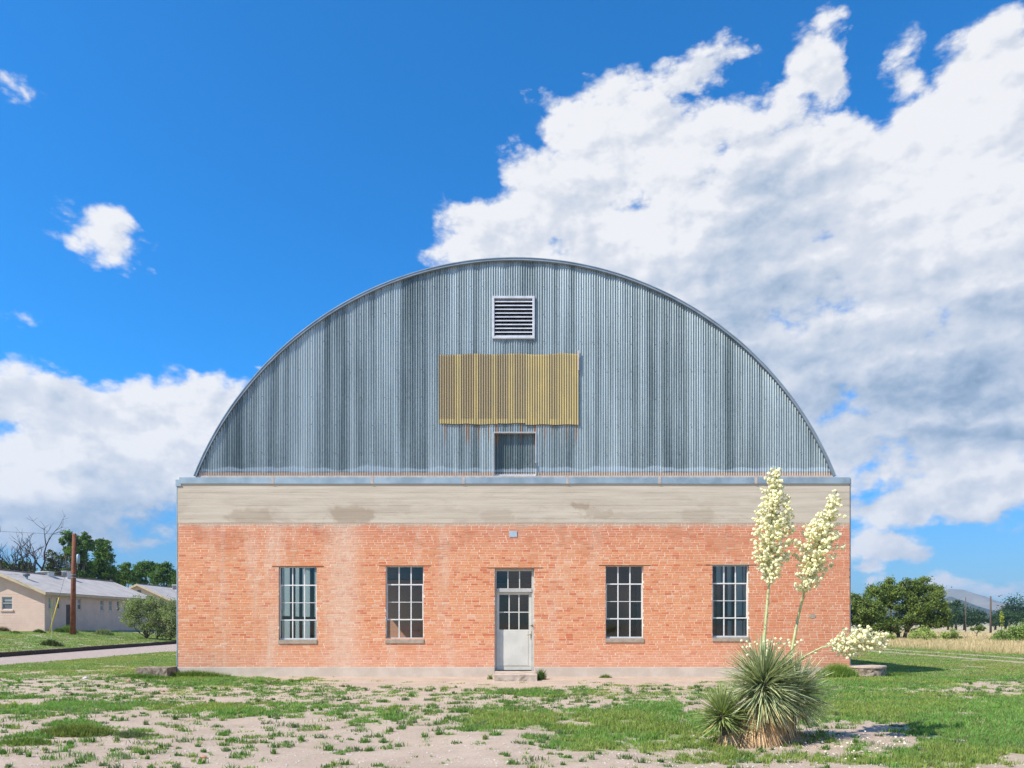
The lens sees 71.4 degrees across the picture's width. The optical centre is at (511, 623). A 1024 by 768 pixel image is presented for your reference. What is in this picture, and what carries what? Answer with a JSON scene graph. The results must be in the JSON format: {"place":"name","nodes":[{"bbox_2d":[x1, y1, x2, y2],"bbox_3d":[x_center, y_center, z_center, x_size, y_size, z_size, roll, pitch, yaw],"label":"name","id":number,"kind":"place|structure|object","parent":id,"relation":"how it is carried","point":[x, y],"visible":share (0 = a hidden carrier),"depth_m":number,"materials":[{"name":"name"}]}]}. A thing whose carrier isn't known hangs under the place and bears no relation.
{"place":"outdoors","nodes":[
{"label":"outdoors","id":0,"kind":"place"},
{"bbox_2d":[0,644,175,664],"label":"gravel road","id":1,"kind":"structure","parent":0,"point":[79,654],"depth_m":34.44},
{"bbox_2d":[0,626,1023,767],"bbox_3d":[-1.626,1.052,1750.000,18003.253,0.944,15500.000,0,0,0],"label":"ground","id":2,"kind":"structure","parent":0,"point":[317,757],"depth_m":9.64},
{"bbox_2d":[0,627,10,631],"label":"weed clump","id":3,"kind":"object","parent":2,"relation":"on","point":[4,629],"visible":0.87,"depth_m":53.14,"materials":[{"name":"green plant"}]},
{"bbox_2d":[7,559,37,571],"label":"scrub tree","id":4,"kind":"object","parent":2,"relation":"on","point":[24,564],"visible":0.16,"depth_m":89.55,"materials":[{"name":"green plant"}]},
{"bbox_2d":[0,528,50,571],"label":"bare tree","id":5,"kind":"object","parent":2,"relation":"on","point":[12,566],"visible":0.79,"depth_m":83.07,"materials":[{"name":"plant"}]},
{"bbox_2d":[0,735,61,746],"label":"weed mound","id":6,"kind":"object","parent":2,"relation":"on","point":[28,740],"visible":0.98,"depth_m":8.55,"materials":[{"name":"green plant"}]},
{"bbox_2d":[34,628,45,632],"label":"weed clump","id":7,"kind":"object","parent":2,"relation":"on","point":[38,630],"visible":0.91,"depth_m":48.71,"materials":[{"name":"green plant"}]},
{"bbox_2d":[1,515,81,574],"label":"bare tree","id":8,"kind":"object","parent":2,"relation":"on","point":[34,563],"visible":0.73,"depth_m":84.44,"materials":[{"name":"brown plant"}]},
{"bbox_2d":[38,639,64,646],"bbox_3d":[-24.730,0.982,38.217,1.237,0.496,0.931,0,0,0],"label":"weed clump","id":9,"kind":"object","parent":2,"relation":"on","point":[49,642],"visible":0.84,"depth_m":38.05,"materials":[{"name":"green plant"}]},
{"bbox_2d":[41,549,68,574],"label":"scrub tree","id":10,"kind":"object","parent":2,"relation":"on","point":[51,562],"visible":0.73,"depth_m":89.62,"materials":[{"name":"green plant"}]},
{"bbox_2d":[51,628,65,632],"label":"weed clump","id":11,"kind":"object","parent":2,"relation":"on","point":[58,630],"visible":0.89,"depth_m":51.35,"materials":[{"name":"green plant"}]},
{"bbox_2d":[59,624,79,633],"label":"weed clump","id":12,"kind":"object","parent":2,"relation":"on","point":[66,628],"visible":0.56,"depth_m":51.63,"materials":[{"name":"green plant"}]},
{"bbox_2d":[31,722,117,737],"bbox_3d":[-5.742,1.379,9.400,1.040,0.190,0.643,0,0,0],"label":"weed mound","id":13,"kind":"object","parent":2,"relation":"on","point":[76,731],"visible":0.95,"depth_m":9.29,"materials":[{"name":"green plant"}]},
{"bbox_2d":[70,532,79,634],"bbox_3d":[-30.699,-2.705,50.000,0.668,7.510,0.369,0,0,0],"label":"wooden pole","id":14,"kind":"object","parent":2,"relation":"on","point":[75,559],"visible":0.96,"depth_m":49.88,"materials":[{"name":"brown wood"}]},
{"bbox_2d":[49,552,71,632],"bbox_3d":[-31.552,-2.472,49.848,1.589,6.197,0.066,0,0,-11],"label":"guy wire","id":15,"kind":"object","parent":14,"relation":"attached to","point":[56,605],"visible":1,"depth_m":49.76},
{"bbox_2d":[0,569,155,630],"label":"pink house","id":16,"kind":"structure","parent":2,"relation":"on","point":[25,604],"depth_m":56.40,"materials":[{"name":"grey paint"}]},
{"bbox_2d":[0,597,13,610],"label":"window","id":17,"kind":"structure","parent":16,"relation":"in","point":[6,601],"depth_m":54.09,"materials":[{"name":"white glass"}]},
{"bbox_2d":[36,571,54,576],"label":"roof unit","id":18,"kind":"structure","parent":16,"relation":"on","point":[51,574],"depth_m":59.70,"materials":[{"name":"white metal"}]},
{"bbox_2d":[56,597,60,609],"bbox_3d":[-35.475,-1.575,55.625,0.150,0.990,0.590,0,0,0],"label":"window","id":19,"kind":"structure","parent":16,"relation":"in","point":[58,606],"depth_m":55.71,"materials":[{"name":"grey glass"}]},
{"bbox_2d":[62,571,70,578],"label":"roof unit","id":20,"kind":"structure","parent":16,"relation":"on","point":[68,575],"depth_m":62.16,"materials":[{"name":"white metal"}]},
{"bbox_2d":[66,605,69,626],"bbox_3d":[-35.525,-0.525,56.925,0.090,2.050,0.650,0,0,0],"label":"door","id":21,"kind":"structure","parent":16,"relation":"in","point":[67,606],"depth_m":57.03,"materials":[{"name":"grey metal"}]},
{"bbox_2d":[77,599,81,610],"bbox_3d":[-35.475,-1.575,58.350,0.150,0.990,0.580,0,0,0],"label":"window","id":22,"kind":"structure","parent":16,"relation":"in","point":[79,600],"depth_m":58.52,"materials":[{"name":"grey glass"}]},
{"bbox_2d":[100,600,103,611],"bbox_3d":[-35.475,-1.575,61.550,0.150,0.990,0.580,0,0,0],"label":"window","id":23,"kind":"structure","parent":16,"relation":"in","point":[101,601],"depth_m":61.64,"materials":[{"name":"grey glass"}]},
{"bbox_2d":[117,601,120,611],"bbox_3d":[-35.475,-1.575,64.150,0.150,0.990,0.580,0,0,0],"label":"window","id":24,"kind":"structure","parent":16,"relation":"in","point":[118,608],"depth_m":64.31,"materials":[{"name":"grey glass"}]},
{"bbox_2d":[58,529,97,578],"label":"elm tree","id":25,"kind":"object","parent":2,"relation":"on","point":[87,568],"visible":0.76,"depth_m":87.64,"materials":[{"name":"green plant"}]},
{"bbox_2d":[0,641,175,656],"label":"timber kerb","id":26,"kind":"structure","parent":2,"relation":"on","point":[30,652],"depth_m":38.71,"materials":[{"name":"black wood"}]},
{"bbox_2d":[94,628,113,634],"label":"weed clump","id":27,"kind":"object","parent":2,"relation":"on","point":[104,632],"visible":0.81,"depth_m":52.90,"materials":[{"name":"green plant"}]},
{"bbox_2d":[91,538,119,581],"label":"elm tree","id":28,"kind":"object","parent":2,"relation":"on","point":[104,560],"visible":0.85,"depth_m":91.22,"materials":[{"name":"green plant"}]},
{"bbox_2d":[110,561,138,586],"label":"elm tree","id":29,"kind":"object","parent":2,"relation":"on","point":[128,576],"visible":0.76,"depth_m":95.61,"materials":[{"name":"green plant"}]},
{"bbox_2d":[105,729,156,738],"bbox_3d":[-4.968,1.431,9.315,0.578,0.115,0.402,0,0,0],"label":"weed mound","id":30,"kind":"object","parent":2,"relation":"on","point":[138,734],"visible":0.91,"depth_m":9.28,"materials":[{"name":"green plant"}]},
{"bbox_2d":[106,673,174,679],"bbox_3d":[-10.013,1.398,19.198,1.880,0.205,0.480,0,0,0],"label":"tall grass clump","id":31,"kind":"object","parent":2,"relation":"on","point":[139,676],"visible":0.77,"depth_m":19.14,"materials":[{"name":"green plant"}]},
{"bbox_2d":[130,560,156,586],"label":"elm tree","id":32,"kind":"object","parent":2,"relation":"on","point":[140,567],"visible":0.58,"depth_m":103.50,"materials":[{"name":"green plant"}]},
{"bbox_2d":[116,594,175,639],"bbox_3d":[-26.415,-0.377,53.076,5.794,4.052,2.808,0,0,10],"label":"bush","id":33,"kind":"object","parent":2,"relation":"on","point":[161,614],"visible":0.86,"depth_m":52.78,"materials":[{"name":"green plant"}]},
{"bbox_2d":[128,583,175,627],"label":"house","id":34,"kind":"structure","parent":2,"relation":"on","point":[163,592],"depth_m":85.08,"materials":[{"name":"grey"}]},
{"bbox_2d":[136,666,176,676],"bbox_3d":[-9.841,1.391,19.749,0.882,0.396,0.620,0,0,0],"label":"concrete block","id":35,"kind":"object","parent":2,"relation":"on","point":[160,670],"depth_m":19.45,"materials":[{"name":"grey concrete"}]},
{"bbox_2d":[144,561,175,586],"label":"elm tree","id":36,"kind":"object","parent":2,"relation":"on","point":[163,574],"visible":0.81,"depth_m":103.45,"materials":[{"name":"green plant"}]},
{"bbox_2d":[169,669,230,677],"bbox_3d":[-8.770,1.356,19.700,2.021,0.262,0.454,0,0,0],"label":"tall grass clump","id":37,"kind":"object","parent":2,"relation":"on","point":[198,673],"visible":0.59,"depth_m":19.63,"materials":[{"name":"green plant"}]},
{"bbox_2d":[0,630,1023,767],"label":"grass","id":38,"kind":"structure","parent":2,"relation":"on","point":[997,729],"depth_m":11.81,"materials":[{"name":"green plant"}]},
{"bbox_2d":[176,257,850,676],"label":"brick building","id":39,"kind":"structure","parent":2,"relation":"on","point":[486,467],"depth_m":20.00,"materials":[{"name":"brick"}]},
{"bbox_2d":[272,566,323,643],"bbox_3d":[-6.014,-0.534,20.062,1.456,2.182,0.167,0,0,0],"label":"window","id":40,"kind":"structure","parent":39,"relation":"in","point":[292,640],"depth_m":20.08,"materials":[{"name":"white metal"}]},
{"bbox_2d":[379,565,430,642],"bbox_3d":[-3.011,-0.550,20.062,1.456,2.188,0.167,0,0,0],"label":"window","id":41,"kind":"structure","parent":39,"relation":"in","point":[386,640],"depth_m":20.08,"materials":[{"name":"white metal"}]},
{"bbox_2d":[497,592,532,669],"bbox_3d":[0.097,0.200,20.130,1.056,2.206,0.131,0,0,0],"label":"door","id":42,"kind":"structure","parent":39,"relation":"in","point":[513,646],"depth_m":20.14,"materials":[{"name":"grey paint"}]},
{"bbox_2d":[599,565,650,641],"bbox_3d":[3.164,-0.570,20.062,1.456,2.176,0.167,0,0,0],"label":"window","id":43,"kind":"structure","parent":39,"relation":"in","point":[607,639],"depth_m":20.08,"materials":[{"name":"white metal"}]},
{"bbox_2d":[712,565,749,641],"bbox_3d":[6.148,-0.589,20.062,1.417,2.162,0.167,0,0,0],"label":"window","id":44,"kind":"structure","parent":39,"relation":"in","point":[723,638],"depth_m":20.08,"materials":[{"name":"white metal"}]},
{"bbox_2d":[494,671,536,680],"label":"step","id":45,"kind":"structure","parent":2,"relation":"on","point":[515,676],"depth_m":18.45,"materials":[{"name":"concrete"}]},
{"bbox_2d":[534,668,546,679],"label":"weed clump","id":46,"kind":"object","parent":2,"relation":"on","point":[541,675],"visible":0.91,"depth_m":18.88,"materials":[{"name":"green plant"}]},
{"bbox_2d":[599,674,611,677],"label":"weed clump","id":47,"kind":"object","parent":2,"relation":"on","point":[605,676],"visible":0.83,"depth_m":19.47,"materials":[{"name":"green plant"}]},
{"bbox_2d":[687,467,888,748],"bbox_3d":[3.372,-0.154,9.018,2.508,3.649,1.355,0,0,-21],"label":"yucca","id":48,"kind":"object","parent":2,"relation":"on","point":[771,710],"visible":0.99,"depth_m":8.82,"materials":[{"name":"green plant"}]},
{"bbox_2d":[816,662,861,677],"bbox_3d":[8.965,1.245,19.602,1.266,0.491,0.742,0,0,0],"label":"tall grass clump","id":49,"kind":"object","parent":2,"relation":"on","point":[837,670],"visible":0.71,"depth_m":19.48,"materials":[{"name":"green plant"}]},
{"bbox_2d":[773,722,923,761],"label":"fallen blossoms","id":50,"kind":"object","parent":2,"relation":"on","point":[851,742],"visible":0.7,"depth_m":8.69,"materials":[{"name":"white plant"}]},
{"bbox_2d":[849,664,886,676],"bbox_3d":[9.982,1.378,20.079,1.045,0.417,1.045,0,0,0],"label":"round block","id":51,"kind":"object","parent":2,"relation":"on","point":[874,670],"depth_m":19.64,"materials":[{"name":"concrete"}]},
{"bbox_2d":[881,631,897,639],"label":"shrub","id":52,"kind":"object","parent":2,"relation":"on","point":[889,636],"visible":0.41,"depth_m":59.78,"materials":[{"name":"green plant"}]},
{"bbox_2d":[886,672,917,675],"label":"tall grass clump","id":53,"kind":"object","parent":2,"relation":"on","point":[900,673],"visible":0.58,"depth_m":20.05,"materials":[{"name":"green plant"}]},
{"bbox_2d":[851,574,954,637],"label":"broadleaf tree","id":54,"kind":"object","parent":2,"relation":"on","point":[921,604],"visible":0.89,"depth_m":65.29,"materials":[{"name":"green plant"}]},
{"bbox_2d":[907,625,941,640],"bbox_3d":[34.082,0.785,58.973,2.794,1.691,1.823,0,0,0],"label":"shrub","id":55,"kind":"object","parent":2,"relation":"on","point":[922,634],"visible":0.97,"depth_m":58.95,"materials":[{"name":"green plant"}]},
{"bbox_2d":[868,650,1023,663],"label":"wheel track","id":56,"kind":"structure","parent":2,"relation":"on","point":[954,657],"depth_m":31.31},
{"bbox_2d":[876,648,1023,658],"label":"wheel track","id":57,"kind":"structure","parent":2,"relation":"on","point":[962,654],"depth_m":34.40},
{"bbox_2d":[939,628,962,639],"bbox_3d":[37.040,0.950,60.041,1.817,1.359,1.312,0,0,27],"label":"shrub","id":58,"kind":"object","parent":2,"relation":"on","point":[951,635],"visible":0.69,"depth_m":59.87,"materials":[{"name":"green plant"}]},
{"bbox_2d":[944,606,964,629],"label":"distant tree","id":59,"kind":"object","parent":2,"relation":"on","point":[952,625],"visible":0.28,"depth_m":173.18,"materials":[{"name":"green plant"}]},
{"bbox_2d":[949,599,963,629],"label":"distant tree","id":60,"kind":"object","parent":2,"relation":"on","point":[955,604],"visible":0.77,"depth_m":177.54,"materials":[{"name":"green plant"}]},
{"bbox_2d":[965,597,965,631],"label":"utility pole","id":61,"kind":"object","parent":2,"relation":"on","point":[965,614],"visible":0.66,"depth_m":139.94,"materials":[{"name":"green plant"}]},
{"bbox_2d":[951,602,983,629],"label":"distant tree","id":62,"kind":"object","parent":2,"relation":"on","point":[970,618],"visible":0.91,"depth_m":171.22,"materials":[{"name":"green plant"}]},
{"bbox_2d":[970,624,986,635],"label":"shrub","id":63,"kind":"object","parent":2,"relation":"on","point":[979,628],"visible":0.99,"depth_m":71.76,"materials":[{"name":"green plant"}]},
{"bbox_2d":[970,607,989,625],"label":"distant tree","id":64,"kind":"object","parent":2,"relation":"on","point":[980,620],"visible":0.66,"depth_m":179.04,"materials":[{"name":"green plant"}]},
{"bbox_2d":[989,596,991,632],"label":"utility pole","id":65,"kind":"object","parent":2,"relation":"on","point":[990,628],"visible":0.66,"depth_m":109.89,"materials":[{"name":"brown"}]},
{"bbox_2d":[987,613,999,629],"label":"distant tree","id":66,"kind":"object","parent":2,"relation":"on","point":[994,615],"visible":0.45,"depth_m":179.42,"materials":[{"name":"green plant"}]},
{"bbox_2d":[999,611,1004,627],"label":"slender plant","id":67,"kind":"object","parent":2,"relation":"on","point":[1001,618],"visible":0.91,"depth_m":59.96,"materials":[{"name":"green plant"}]},
{"bbox_2d":[992,607,1018,629],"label":"distant tree","id":68,"kind":"object","parent":2,"relation":"on","point":[1012,617],"visible":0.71,"depth_m":171.51,"materials":[{"name":"green plant"}]},
{"bbox_2d":[989,618,1023,641],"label":"shrub","id":69,"kind":"object","parent":2,"relation":"on","point":[1017,633],"visible":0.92,"depth_m":55.68,"materials":[{"name":"green plant"}]},
{"bbox_2d":[996,593,1023,627],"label":"distant tree","id":70,"kind":"object","parent":2,"relation":"on","point":[1017,608],"visible":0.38,"depth_m":184.52,"materials":[{"name":"green plant"}]},
{"bbox_2d":[1017,612,1023,621],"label":"distant tree","id":71,"kind":"object","parent":2,"relation":"on","point":[1021,615],"visible":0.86,"depth_m":180.46,"materials":[{"name":"green plant"}]},
{"bbox_2d":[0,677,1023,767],"bbox_3d":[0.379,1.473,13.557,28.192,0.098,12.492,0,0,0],"label":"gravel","id":72,"kind":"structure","parent":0,"point":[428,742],"depth_m":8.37,"materials":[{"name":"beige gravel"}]},
{"bbox_2d":[0,0,1023,605],"label":"sky","id":73,"kind":"structure","parent":0,"point":[187,187],"materials":[{"name":"blue"}]},
{"bbox_2d":[856,589,1009,615],"bbox_3d":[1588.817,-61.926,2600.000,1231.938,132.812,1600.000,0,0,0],"label":"mountain","id":74,"kind":"structure","parent":0,"point":[978,600],"depth_m":2374.67,"materials":[{"name":"plant"}]},
{"bbox_2d":[851,631,1023,653],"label":"dry grass","id":75,"kind":"structure","parent":0,"point":[979,642],"depth_m":47.25,"materials":[{"name":"beige plant"}]},
{"bbox_2d":[851,622,1023,625],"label":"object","id":76,"kind":"structure","parent":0,"point":[988,624],"depth_m":539.57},
{"bbox_2d":[884,597,998,618],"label":"foothill","id":77,"kind":"structure","parent":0,"point":[985,610],"depth_m":1413.99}
]}

